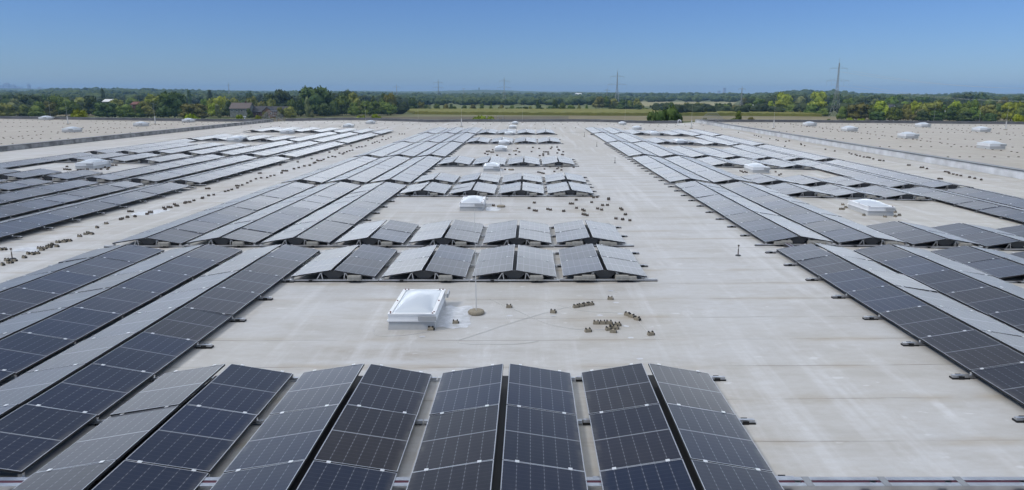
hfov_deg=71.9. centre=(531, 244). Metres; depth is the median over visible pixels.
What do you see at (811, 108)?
tree
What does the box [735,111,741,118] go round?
tree
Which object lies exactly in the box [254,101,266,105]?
tree
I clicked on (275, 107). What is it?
house
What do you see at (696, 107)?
woods
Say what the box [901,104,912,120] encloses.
tree
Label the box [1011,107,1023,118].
tree
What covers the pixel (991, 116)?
tree
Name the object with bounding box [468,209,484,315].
lightning rod
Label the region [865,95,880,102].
tree
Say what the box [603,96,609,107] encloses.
tree
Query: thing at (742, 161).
solar array
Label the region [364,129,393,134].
solar array
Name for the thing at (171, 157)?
solar array
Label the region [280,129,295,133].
skylight
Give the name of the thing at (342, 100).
tree
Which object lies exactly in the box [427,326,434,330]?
conductor block
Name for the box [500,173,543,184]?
solar array
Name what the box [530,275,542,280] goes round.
ballast stone
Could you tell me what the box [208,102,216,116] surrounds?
tree
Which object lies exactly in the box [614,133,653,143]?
solar array
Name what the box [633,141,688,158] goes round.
solar array
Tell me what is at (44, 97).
tree
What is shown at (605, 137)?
solar array
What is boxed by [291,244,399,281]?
solar array
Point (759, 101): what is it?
tree
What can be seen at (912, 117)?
tree
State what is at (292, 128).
solar array
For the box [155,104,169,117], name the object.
tree
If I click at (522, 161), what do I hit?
solar array
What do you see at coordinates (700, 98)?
woods
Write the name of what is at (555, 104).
tree
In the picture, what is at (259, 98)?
woods
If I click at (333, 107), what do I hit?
tree
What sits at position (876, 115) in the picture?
tree
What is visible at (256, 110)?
house
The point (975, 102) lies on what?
tree
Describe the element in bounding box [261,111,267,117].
tree
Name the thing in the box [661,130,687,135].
solar array
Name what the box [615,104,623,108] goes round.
tree
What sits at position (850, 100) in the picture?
tree
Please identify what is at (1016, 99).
tree
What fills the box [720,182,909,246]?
solar array
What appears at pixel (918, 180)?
solar array
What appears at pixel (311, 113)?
tree
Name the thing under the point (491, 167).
skylight
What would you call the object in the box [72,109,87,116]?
tree
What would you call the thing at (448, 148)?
solar array
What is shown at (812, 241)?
ballast stone
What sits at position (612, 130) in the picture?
solar array
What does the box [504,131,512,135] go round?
skylight
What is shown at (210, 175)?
solar array
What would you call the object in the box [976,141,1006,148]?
skylight
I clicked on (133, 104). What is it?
house
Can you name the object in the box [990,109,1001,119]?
tree
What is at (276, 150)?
solar array
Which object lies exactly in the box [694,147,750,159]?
solar array
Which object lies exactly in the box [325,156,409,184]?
solar array
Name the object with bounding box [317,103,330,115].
tree
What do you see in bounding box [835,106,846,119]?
tree
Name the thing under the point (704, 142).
solar array
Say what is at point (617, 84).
pylon
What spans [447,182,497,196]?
solar array
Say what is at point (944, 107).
tree
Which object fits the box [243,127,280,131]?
solar array
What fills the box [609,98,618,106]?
tree
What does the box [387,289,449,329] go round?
skylight
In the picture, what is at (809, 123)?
skylight
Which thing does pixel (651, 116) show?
tree
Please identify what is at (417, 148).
solar array
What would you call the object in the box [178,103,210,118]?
tree
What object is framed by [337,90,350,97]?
tree
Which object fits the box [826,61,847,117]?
pylon
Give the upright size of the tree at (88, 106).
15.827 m
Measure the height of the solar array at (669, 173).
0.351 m
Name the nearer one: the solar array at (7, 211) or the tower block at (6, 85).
the solar array at (7, 211)
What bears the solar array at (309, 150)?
on the warehouse at (820, 382)
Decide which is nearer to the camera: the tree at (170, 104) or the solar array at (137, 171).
the solar array at (137, 171)
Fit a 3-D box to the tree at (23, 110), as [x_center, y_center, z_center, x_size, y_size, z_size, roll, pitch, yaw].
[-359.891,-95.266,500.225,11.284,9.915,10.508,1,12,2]
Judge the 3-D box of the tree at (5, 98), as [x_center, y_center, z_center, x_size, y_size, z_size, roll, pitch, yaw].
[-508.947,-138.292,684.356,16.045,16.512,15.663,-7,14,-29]
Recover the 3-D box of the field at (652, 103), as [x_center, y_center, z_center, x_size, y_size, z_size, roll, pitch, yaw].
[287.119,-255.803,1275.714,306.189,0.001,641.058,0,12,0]
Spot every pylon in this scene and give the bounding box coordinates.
[608,69,623,100]
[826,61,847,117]
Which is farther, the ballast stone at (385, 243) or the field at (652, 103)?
the field at (652, 103)
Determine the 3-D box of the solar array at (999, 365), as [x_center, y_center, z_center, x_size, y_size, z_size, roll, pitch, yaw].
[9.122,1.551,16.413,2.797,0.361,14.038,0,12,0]
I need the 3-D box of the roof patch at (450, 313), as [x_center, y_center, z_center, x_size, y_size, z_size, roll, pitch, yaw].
[-1.845,1.688,16.776,0.902,0.008,1.842,0,12,0]
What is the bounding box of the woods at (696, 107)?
[13,100,1004,113]
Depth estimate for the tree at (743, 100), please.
800.03 m
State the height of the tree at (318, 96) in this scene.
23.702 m
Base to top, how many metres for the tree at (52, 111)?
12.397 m
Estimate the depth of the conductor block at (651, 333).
15.40 m
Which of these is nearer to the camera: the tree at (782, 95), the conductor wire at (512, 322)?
the conductor wire at (512, 322)
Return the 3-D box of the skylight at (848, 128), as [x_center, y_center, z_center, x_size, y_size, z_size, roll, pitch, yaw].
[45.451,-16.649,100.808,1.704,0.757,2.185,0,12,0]
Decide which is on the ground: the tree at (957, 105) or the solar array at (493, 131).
the tree at (957, 105)
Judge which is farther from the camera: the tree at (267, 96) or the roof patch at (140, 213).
the tree at (267, 96)
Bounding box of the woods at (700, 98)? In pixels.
[0,89,1017,101]
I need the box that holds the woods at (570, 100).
[0,92,1023,104]
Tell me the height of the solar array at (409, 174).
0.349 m
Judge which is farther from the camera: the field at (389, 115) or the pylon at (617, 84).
the pylon at (617, 84)
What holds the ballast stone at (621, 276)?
on the warehouse at (820, 382)
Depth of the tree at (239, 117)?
166.72 m
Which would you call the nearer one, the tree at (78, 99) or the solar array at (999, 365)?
the solar array at (999, 365)
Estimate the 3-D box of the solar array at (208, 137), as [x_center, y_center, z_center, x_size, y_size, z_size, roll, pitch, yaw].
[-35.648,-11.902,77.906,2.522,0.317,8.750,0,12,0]
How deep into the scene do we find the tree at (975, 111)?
454.68 m
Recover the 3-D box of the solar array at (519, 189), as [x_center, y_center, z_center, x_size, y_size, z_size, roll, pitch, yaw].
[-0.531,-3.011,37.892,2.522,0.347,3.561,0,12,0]
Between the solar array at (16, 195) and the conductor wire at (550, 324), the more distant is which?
the solar array at (16, 195)
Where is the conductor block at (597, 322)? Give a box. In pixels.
[593,320,599,324]
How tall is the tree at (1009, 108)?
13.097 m
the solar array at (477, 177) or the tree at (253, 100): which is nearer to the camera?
the solar array at (477, 177)
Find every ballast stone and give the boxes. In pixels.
[157,242,170,245]
[232,241,244,245]
[306,241,318,245]
[347,275,361,280]
[381,241,392,245]
[438,275,452,280]
[455,241,466,245]
[530,241,540,245]
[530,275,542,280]
[572,241,582,245]
[574,275,581,279]
[582,274,594,279]
[599,241,610,245]
[615,274,628,279]
[629,275,636,279]
[773,241,781,244]
[780,240,792,244]
[807,240,819,244]
[885,241,898,245]
[959,243,972,246]
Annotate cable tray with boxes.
[0,476,1023,489]
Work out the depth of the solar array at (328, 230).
28.83 m
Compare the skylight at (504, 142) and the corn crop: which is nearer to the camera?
the skylight at (504, 142)
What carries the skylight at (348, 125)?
on the warehouse at (820, 382)
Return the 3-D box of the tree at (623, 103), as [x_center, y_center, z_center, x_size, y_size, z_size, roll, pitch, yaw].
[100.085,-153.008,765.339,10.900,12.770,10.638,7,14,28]
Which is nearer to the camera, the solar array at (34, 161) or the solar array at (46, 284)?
the solar array at (46, 284)
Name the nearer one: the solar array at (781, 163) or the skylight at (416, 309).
the skylight at (416, 309)
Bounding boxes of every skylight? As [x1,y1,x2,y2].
[38,116,54,119]
[61,127,82,131]
[74,159,112,168]
[133,121,149,125]
[182,118,195,121]
[227,136,247,141]
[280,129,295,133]
[343,123,354,127]
[365,120,375,123]
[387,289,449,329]
[459,195,487,210]
[483,162,501,171]
[495,145,506,151]
[499,139,510,144]
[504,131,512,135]
[632,126,641,129]
[648,131,659,135]
[673,139,687,144]
[744,163,770,172]
[803,121,816,125]
[841,126,858,130]
[847,199,895,215]
[897,132,919,138]
[915,122,930,126]
[971,126,990,131]
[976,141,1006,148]
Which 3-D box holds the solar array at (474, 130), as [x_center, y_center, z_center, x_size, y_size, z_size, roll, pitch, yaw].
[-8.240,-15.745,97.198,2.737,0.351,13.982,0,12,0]
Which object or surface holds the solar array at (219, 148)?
on the warehouse at (820, 382)
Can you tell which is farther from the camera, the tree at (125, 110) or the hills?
the hills
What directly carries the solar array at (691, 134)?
on the warehouse at (820, 382)
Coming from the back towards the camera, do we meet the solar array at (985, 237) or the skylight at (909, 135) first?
the skylight at (909, 135)
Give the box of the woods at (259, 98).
[0,93,1022,105]
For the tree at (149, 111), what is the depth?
492.83 m
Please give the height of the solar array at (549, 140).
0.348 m
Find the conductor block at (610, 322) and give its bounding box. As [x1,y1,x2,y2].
[606,320,612,324]
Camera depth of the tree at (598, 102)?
839.15 m
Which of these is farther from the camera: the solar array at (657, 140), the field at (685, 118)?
the field at (685, 118)
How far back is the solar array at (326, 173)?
46.04 m
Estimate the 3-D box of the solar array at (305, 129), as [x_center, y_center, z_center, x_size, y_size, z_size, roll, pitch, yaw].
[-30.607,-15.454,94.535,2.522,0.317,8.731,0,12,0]
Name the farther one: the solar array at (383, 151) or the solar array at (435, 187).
the solar array at (383, 151)
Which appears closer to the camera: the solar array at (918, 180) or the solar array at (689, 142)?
the solar array at (918, 180)
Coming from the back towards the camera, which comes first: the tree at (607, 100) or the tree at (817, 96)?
the tree at (607, 100)
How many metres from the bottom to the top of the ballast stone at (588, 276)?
0.125 m
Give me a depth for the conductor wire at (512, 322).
15.86 m
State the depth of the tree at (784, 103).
623.38 m
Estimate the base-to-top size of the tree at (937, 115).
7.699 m
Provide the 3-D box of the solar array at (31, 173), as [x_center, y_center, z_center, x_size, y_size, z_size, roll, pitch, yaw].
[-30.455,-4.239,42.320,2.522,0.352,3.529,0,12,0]
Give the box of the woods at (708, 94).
[0,87,1023,97]
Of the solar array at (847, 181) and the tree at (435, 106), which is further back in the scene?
the tree at (435, 106)
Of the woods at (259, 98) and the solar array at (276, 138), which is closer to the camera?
the solar array at (276, 138)
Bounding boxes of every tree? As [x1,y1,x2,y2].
[0,94,11,103]
[0,103,19,115]
[7,98,19,105]
[15,94,42,103]
[17,104,29,115]
[26,100,46,116]
[40,94,49,102]
[43,100,58,116]
[46,94,80,115]
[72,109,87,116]
[73,97,84,102]
[81,96,96,114]
[92,101,116,117]
[100,88,104,98]
[109,98,123,110]
[114,103,135,117]
[124,97,138,103]
[135,101,155,117]
[135,105,144,117]
[143,93,159,104]
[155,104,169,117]
[157,91,185,117]
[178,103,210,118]
[182,113,200,118]
[187,89,191,103]
[200,98,207,112]
[205,95,227,115]
[206,89,212,100]
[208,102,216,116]
[215,103,221,117]
[220,100,231,116]
[227,97,238,102]
[235,114,243,118]
[246,96,258,104]
[246,108,253,117]
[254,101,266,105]
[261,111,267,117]
[263,93,273,105]
[266,98,275,106]
[272,90,295,105]
[276,107,283,117]
[283,106,296,117]
[286,98,295,109]
[295,98,305,116]
[299,85,330,115]
[304,96,309,116]
[309,109,313,116]
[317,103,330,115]
[326,91,334,103]
[329,100,340,115]
[335,94,349,115]
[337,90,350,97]
[346,102,360,115]
[347,92,362,110]
[360,100,380,114]
[371,113,381,117]
[377,100,397,114]
[379,92,384,101]
[383,92,396,104]
[408,98,418,108]
[418,101,424,108]
[433,104,439,108]
[472,115,485,118]
[535,101,540,108]
[552,100,558,108]
[558,102,565,108]
[566,104,574,108]
[592,96,605,107]
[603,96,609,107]
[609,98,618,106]
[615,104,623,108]
[618,98,628,108]
[627,100,633,108]
[633,99,642,107]
[633,104,641,108]
[647,111,656,120]
[654,103,680,120]
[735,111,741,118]
[739,97,748,105]
[753,98,764,105]
[774,99,790,107]
[777,91,793,103]
[784,104,795,111]
[795,96,806,103]
[804,103,817,112]
[807,100,826,110]
[810,90,827,104]
[816,108,830,115]
[828,93,842,105]
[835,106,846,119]
[842,98,854,102]
[847,102,869,119]
[853,97,864,102]
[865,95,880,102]
[868,103,874,113]
[869,111,885,120]
[873,100,888,118]
[885,96,898,103]
[886,106,903,120]
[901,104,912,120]
[910,100,922,114]
[910,109,925,120]
[914,110,929,120]
[915,96,930,102]
[919,100,942,115]
[928,110,943,120]
[940,104,946,117]
[943,106,957,120]
[946,100,961,112]
[949,93,974,100]
[955,111,973,120]
[956,103,971,113]
[966,98,979,107]
[968,106,984,120]
[972,93,988,100]
[976,103,995,120]
[982,112,997,120]
[983,98,996,104]
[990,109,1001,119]
[994,103,1002,111]
[996,96,1008,103]
[1000,101,1023,120]
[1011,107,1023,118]
[1012,97,1023,102]
[1012,114,1023,121]
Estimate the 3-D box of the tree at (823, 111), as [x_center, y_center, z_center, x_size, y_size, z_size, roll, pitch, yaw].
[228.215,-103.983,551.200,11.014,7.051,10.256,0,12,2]
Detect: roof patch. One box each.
[12,247,38,251]
[131,211,159,214]
[437,305,472,328]
[485,207,500,210]
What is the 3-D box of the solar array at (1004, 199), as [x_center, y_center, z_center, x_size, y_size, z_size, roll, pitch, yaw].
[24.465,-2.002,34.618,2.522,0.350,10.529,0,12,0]
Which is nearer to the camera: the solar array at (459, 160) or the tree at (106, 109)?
the solar array at (459, 160)
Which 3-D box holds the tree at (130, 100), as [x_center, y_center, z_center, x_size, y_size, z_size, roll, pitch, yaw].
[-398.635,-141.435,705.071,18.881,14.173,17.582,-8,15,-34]
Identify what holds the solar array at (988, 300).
on the warehouse at (820, 382)
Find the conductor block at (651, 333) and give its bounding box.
[647,330,654,335]
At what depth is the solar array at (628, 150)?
63.10 m
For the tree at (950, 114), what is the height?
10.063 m
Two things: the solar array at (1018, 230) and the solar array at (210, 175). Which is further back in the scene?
the solar array at (210, 175)
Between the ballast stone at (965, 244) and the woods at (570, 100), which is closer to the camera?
the ballast stone at (965, 244)
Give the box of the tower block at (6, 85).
[3,83,10,87]
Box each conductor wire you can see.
[458,306,570,343]
[491,299,604,329]
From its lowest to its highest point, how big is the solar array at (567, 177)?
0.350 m
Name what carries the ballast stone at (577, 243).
on the warehouse at (820, 382)
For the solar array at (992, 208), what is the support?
on the warehouse at (820, 382)
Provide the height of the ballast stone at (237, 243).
0.125 m
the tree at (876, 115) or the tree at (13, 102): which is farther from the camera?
the tree at (13, 102)
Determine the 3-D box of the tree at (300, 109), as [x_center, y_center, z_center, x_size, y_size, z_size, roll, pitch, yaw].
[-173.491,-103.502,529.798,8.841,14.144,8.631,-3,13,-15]
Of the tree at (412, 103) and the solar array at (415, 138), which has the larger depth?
the tree at (412, 103)
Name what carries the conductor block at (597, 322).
on the warehouse at (820, 382)
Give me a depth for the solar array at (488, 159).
53.00 m
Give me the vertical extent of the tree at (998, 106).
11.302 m
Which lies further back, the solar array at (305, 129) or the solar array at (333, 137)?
the solar array at (305, 129)
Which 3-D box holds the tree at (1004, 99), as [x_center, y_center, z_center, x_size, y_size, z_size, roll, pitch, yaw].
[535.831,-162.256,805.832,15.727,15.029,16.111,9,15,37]
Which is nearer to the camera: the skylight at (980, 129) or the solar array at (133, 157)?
the solar array at (133, 157)
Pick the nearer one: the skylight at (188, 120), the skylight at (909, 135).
the skylight at (909, 135)
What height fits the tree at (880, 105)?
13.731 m
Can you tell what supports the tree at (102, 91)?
on the ground
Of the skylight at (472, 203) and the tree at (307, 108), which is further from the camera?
the tree at (307, 108)
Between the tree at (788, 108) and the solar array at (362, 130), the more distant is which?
the tree at (788, 108)
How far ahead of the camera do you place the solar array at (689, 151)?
61.27 m
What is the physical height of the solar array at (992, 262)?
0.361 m
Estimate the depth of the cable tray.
9.33 m
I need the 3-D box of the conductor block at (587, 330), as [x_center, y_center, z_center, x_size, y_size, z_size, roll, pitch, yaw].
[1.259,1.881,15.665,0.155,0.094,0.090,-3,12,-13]
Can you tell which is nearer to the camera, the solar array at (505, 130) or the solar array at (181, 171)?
the solar array at (181, 171)
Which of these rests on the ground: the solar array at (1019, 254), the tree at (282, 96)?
the tree at (282, 96)
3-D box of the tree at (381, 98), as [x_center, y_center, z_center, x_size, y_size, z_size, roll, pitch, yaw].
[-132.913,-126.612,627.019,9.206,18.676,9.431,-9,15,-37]
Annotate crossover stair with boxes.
[261,111,283,121]
[701,114,721,123]
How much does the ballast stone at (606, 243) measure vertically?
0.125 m
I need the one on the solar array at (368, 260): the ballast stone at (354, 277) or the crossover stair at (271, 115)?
the ballast stone at (354, 277)
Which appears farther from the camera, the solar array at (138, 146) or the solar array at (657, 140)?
the solar array at (657, 140)
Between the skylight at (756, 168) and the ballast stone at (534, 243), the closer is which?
the ballast stone at (534, 243)
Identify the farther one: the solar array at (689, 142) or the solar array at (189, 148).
the solar array at (689, 142)
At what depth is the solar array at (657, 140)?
76.14 m
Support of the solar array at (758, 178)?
on the warehouse at (820, 382)
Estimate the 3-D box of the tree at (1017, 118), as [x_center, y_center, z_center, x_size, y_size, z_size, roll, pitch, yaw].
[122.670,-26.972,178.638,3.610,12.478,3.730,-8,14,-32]
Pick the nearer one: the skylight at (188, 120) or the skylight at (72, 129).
the skylight at (72, 129)
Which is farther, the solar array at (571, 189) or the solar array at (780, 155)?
the solar array at (780, 155)
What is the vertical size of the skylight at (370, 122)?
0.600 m
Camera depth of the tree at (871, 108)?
479.96 m
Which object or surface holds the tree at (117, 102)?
on the ground
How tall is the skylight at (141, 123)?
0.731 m
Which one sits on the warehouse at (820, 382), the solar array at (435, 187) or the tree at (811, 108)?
the solar array at (435, 187)
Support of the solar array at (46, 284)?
on the warehouse at (820, 382)
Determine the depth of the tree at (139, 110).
488.80 m
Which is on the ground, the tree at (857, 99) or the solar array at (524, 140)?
the tree at (857, 99)
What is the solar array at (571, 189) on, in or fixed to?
on the warehouse at (820, 382)
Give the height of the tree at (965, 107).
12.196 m
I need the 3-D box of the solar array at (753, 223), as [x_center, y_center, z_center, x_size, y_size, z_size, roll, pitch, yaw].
[9.076,-1.784,31.961,2.797,0.361,15.780,0,12,0]
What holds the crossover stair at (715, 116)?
on the warehouse at (1005, 162)
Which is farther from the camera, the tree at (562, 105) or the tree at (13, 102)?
the tree at (562, 105)
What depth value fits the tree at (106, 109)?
485.93 m
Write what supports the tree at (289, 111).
on the field at (516, 117)
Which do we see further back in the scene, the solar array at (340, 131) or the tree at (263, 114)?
the tree at (263, 114)
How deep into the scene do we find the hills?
4674.82 m
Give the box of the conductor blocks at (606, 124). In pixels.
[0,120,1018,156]
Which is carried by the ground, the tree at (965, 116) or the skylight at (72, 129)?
the tree at (965, 116)
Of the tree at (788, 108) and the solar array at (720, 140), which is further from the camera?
the tree at (788, 108)
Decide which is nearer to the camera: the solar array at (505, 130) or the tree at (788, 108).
the solar array at (505, 130)
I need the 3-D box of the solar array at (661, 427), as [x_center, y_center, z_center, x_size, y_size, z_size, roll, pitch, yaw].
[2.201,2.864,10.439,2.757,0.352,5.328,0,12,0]
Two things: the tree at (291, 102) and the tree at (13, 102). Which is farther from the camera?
the tree at (13, 102)
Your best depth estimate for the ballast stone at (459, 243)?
24.15 m
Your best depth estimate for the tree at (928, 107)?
469.57 m
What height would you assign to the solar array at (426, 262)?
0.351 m
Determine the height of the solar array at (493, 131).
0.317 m
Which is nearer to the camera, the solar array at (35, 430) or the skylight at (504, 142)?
the solar array at (35, 430)
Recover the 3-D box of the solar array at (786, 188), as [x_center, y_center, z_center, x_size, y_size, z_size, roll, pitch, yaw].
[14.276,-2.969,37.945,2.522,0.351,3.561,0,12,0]
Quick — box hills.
[0,88,1023,94]
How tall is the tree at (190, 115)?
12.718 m
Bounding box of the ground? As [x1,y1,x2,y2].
[51,100,1012,122]
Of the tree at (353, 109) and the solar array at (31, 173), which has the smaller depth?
the solar array at (31, 173)
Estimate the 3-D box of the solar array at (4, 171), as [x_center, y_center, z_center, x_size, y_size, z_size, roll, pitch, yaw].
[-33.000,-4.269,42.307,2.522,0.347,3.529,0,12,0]
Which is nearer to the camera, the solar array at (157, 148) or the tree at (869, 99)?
the solar array at (157, 148)
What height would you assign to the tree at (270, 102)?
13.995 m
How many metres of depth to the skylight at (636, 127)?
105.12 m
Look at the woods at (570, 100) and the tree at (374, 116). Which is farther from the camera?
the woods at (570, 100)
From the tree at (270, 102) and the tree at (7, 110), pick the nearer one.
the tree at (7, 110)
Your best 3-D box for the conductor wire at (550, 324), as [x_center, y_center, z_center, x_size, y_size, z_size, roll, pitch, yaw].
[0.126,1.682,16.802,3.693,0.023,0.570,11,16,40]
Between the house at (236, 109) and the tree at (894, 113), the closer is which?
the tree at (894, 113)
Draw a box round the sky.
[0,0,1023,94]
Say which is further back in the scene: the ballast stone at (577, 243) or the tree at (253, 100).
the tree at (253, 100)
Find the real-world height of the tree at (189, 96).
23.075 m
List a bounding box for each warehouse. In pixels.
[0,116,273,151]
[0,118,1023,476]
[695,119,1023,179]
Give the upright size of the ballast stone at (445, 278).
0.125 m
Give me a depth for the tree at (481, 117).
166.80 m
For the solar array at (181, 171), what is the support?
on the warehouse at (820, 382)
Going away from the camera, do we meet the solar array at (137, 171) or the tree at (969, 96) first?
the solar array at (137, 171)
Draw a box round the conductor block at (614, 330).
[610,328,616,332]
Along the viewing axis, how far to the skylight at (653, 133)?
90.02 m
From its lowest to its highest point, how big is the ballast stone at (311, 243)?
0.125 m
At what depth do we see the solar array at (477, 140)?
75.43 m
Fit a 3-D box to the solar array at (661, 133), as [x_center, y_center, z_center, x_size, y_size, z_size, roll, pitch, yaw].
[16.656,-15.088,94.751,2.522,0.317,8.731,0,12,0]
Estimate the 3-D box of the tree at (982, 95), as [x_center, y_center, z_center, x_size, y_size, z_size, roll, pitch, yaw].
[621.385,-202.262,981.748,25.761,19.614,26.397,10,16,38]
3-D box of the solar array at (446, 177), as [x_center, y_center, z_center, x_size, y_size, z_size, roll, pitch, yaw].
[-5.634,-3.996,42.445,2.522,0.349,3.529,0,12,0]
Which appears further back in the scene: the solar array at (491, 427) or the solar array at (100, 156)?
the solar array at (100, 156)
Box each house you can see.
[130,102,139,109]
[229,101,254,117]
[252,106,269,116]
[261,107,275,117]
[271,106,288,116]
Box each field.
[270,116,568,120]
[296,114,549,116]
[427,104,607,108]
[569,116,1012,120]
[633,101,736,105]
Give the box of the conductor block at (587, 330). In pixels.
[584,327,591,332]
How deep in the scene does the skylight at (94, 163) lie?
47.18 m
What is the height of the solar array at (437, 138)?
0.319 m
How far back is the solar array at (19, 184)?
37.76 m
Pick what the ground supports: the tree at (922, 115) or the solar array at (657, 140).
the tree at (922, 115)
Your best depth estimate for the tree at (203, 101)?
584.09 m
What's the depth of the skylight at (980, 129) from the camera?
101.78 m
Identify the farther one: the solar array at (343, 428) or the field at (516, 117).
the field at (516, 117)
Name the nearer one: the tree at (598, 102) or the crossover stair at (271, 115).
the crossover stair at (271, 115)
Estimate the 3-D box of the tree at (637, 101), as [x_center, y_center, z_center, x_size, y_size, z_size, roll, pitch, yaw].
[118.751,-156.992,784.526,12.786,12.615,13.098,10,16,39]
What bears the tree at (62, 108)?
on the ground
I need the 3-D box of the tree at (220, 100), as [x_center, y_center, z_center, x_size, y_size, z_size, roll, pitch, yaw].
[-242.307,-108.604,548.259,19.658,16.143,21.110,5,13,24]
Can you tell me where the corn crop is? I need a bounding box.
[407,108,821,116]
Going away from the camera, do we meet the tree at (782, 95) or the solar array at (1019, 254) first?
the solar array at (1019, 254)
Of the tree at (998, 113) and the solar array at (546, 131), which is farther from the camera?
the tree at (998, 113)
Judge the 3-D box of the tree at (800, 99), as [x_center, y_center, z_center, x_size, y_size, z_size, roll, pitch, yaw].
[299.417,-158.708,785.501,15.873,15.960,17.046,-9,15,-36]
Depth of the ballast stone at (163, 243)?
24.13 m
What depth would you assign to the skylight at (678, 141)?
74.62 m
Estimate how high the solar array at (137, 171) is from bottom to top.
0.351 m
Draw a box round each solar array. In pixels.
[0,152,95,167]
[0,168,20,174]
[0,169,61,180]
[0,178,53,192]
[0,179,99,203]
[0,181,146,218]
[0,182,196,237]
[0,244,164,321]
[0,244,242,381]
[0,244,321,476]
[13,364,298,489]
[29,170,102,181]
[55,152,128,162]
[74,154,225,182]
[84,139,197,153]
[103,153,161,162]
[104,182,315,247]
[115,155,258,183]
[118,142,197,154]
[126,153,193,163]
[146,142,224,154]
[161,156,293,185]
[182,143,249,155]
[184,182,360,246]
[187,134,230,139]
[203,134,248,140]
[210,363,436,489]
[212,140,295,156]
[237,141,318,157]
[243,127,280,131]
[244,135,272,140]
[251,135,295,141]
[258,182,407,246]
[267,127,300,131]
[268,142,347,158]
[276,156,378,184]
[286,132,338,142]
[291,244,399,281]
[295,127,320,132]
[303,127,337,132]
[303,132,359,141]
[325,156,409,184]
[327,133,381,143]
[328,128,356,133]
[335,220,420,247]
[346,128,374,132]
[354,142,412,158]
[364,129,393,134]
[369,156,442,184]
[379,244,477,281]
[385,141,437,157]
[393,133,434,143]
[399,182,453,196]
[406,220,485,247]
[406,364,587,489]
[412,173,461,184]
[416,141,465,157]
[417,133,454,143]
[418,127,447,133]
[437,127,464,134]
[437,156,475,166]
[441,133,474,143]
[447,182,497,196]
[456,173,501,184]
[457,127,482,134]
[465,137,491,143]
[469,244,558,281]
[471,156,507,166]
[477,129,497,134]
[481,220,553,247]
[489,137,513,143]
[496,129,516,134]
[497,182,545,196]
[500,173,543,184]
[506,156,540,166]
[513,137,536,143]
[516,129,535,134]
[536,129,557,134]
[537,137,563,143]
[540,156,578,166]
[543,172,591,184]
[545,181,599,196]
[551,220,633,246]
[555,244,657,281]
[575,363,793,489]
[585,127,608,134]
[594,132,629,143]
[602,127,630,133]
[605,141,657,157]
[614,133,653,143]
[624,129,648,134]
[627,155,711,184]
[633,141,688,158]
[643,130,670,135]
[646,137,677,143]
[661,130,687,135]
[664,156,754,184]
[668,138,700,144]
[668,146,719,158]
[668,181,835,245]
[671,129,708,136]
[688,129,727,135]
[691,139,726,145]
[694,135,746,146]
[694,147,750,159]
[697,156,743,167]
[715,135,774,145]
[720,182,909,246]
[722,147,782,160]
[730,158,780,168]
[731,144,811,160]
[740,173,798,185]
[756,144,840,161]
[761,158,815,169]
[765,183,833,197]
[765,243,1023,422]
[783,175,841,186]
[792,159,929,189]
[811,184,882,198]
[824,160,973,189]
[824,176,885,187]
[853,244,1023,331]
[856,185,931,200]
[867,221,982,248]
[902,187,1023,222]
[930,223,1023,250]
[931,246,1023,282]
[945,187,1023,208]
[997,225,1023,236]
[1011,251,1023,258]
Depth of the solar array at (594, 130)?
95.89 m
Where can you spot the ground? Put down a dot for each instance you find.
(832, 114)
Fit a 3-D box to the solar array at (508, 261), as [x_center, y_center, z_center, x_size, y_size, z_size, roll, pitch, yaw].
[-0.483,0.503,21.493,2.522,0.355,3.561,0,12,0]
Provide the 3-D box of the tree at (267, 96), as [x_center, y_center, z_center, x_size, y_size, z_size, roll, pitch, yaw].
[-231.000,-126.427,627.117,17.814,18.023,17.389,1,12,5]
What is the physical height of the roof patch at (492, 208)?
0.008 m
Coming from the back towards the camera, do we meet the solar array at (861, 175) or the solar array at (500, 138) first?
the solar array at (500, 138)
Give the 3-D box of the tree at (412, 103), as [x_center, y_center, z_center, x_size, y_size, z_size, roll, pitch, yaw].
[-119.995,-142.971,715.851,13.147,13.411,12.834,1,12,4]
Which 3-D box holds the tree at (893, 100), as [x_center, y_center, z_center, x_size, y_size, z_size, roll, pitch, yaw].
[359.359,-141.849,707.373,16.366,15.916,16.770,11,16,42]
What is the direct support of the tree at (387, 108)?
on the ground
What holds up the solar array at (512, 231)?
on the warehouse at (820, 382)
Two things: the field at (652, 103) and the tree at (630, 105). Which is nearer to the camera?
the tree at (630, 105)
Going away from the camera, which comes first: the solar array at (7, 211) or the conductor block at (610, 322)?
the conductor block at (610, 322)
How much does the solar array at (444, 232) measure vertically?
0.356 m
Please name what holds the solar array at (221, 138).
on the warehouse at (820, 382)
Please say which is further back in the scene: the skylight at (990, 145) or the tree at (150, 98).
the tree at (150, 98)
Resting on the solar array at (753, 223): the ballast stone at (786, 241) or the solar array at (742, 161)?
the ballast stone at (786, 241)
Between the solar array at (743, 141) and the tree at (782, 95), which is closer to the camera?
the solar array at (743, 141)
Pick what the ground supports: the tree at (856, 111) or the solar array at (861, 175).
the tree at (856, 111)
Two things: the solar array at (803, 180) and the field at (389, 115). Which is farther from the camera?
the field at (389, 115)
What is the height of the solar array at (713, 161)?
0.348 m
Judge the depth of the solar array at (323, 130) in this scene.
93.17 m
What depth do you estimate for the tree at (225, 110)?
517.24 m
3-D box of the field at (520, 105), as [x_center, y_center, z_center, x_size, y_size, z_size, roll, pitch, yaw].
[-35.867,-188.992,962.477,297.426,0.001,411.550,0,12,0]
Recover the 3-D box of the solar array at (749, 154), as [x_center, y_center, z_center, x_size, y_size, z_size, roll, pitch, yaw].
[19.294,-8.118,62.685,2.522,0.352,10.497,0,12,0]
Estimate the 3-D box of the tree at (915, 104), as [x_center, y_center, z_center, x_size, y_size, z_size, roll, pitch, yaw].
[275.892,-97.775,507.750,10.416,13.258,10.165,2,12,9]
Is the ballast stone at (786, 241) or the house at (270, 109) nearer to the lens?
the ballast stone at (786, 241)
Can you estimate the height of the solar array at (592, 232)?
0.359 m
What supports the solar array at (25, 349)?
on the warehouse at (820, 382)

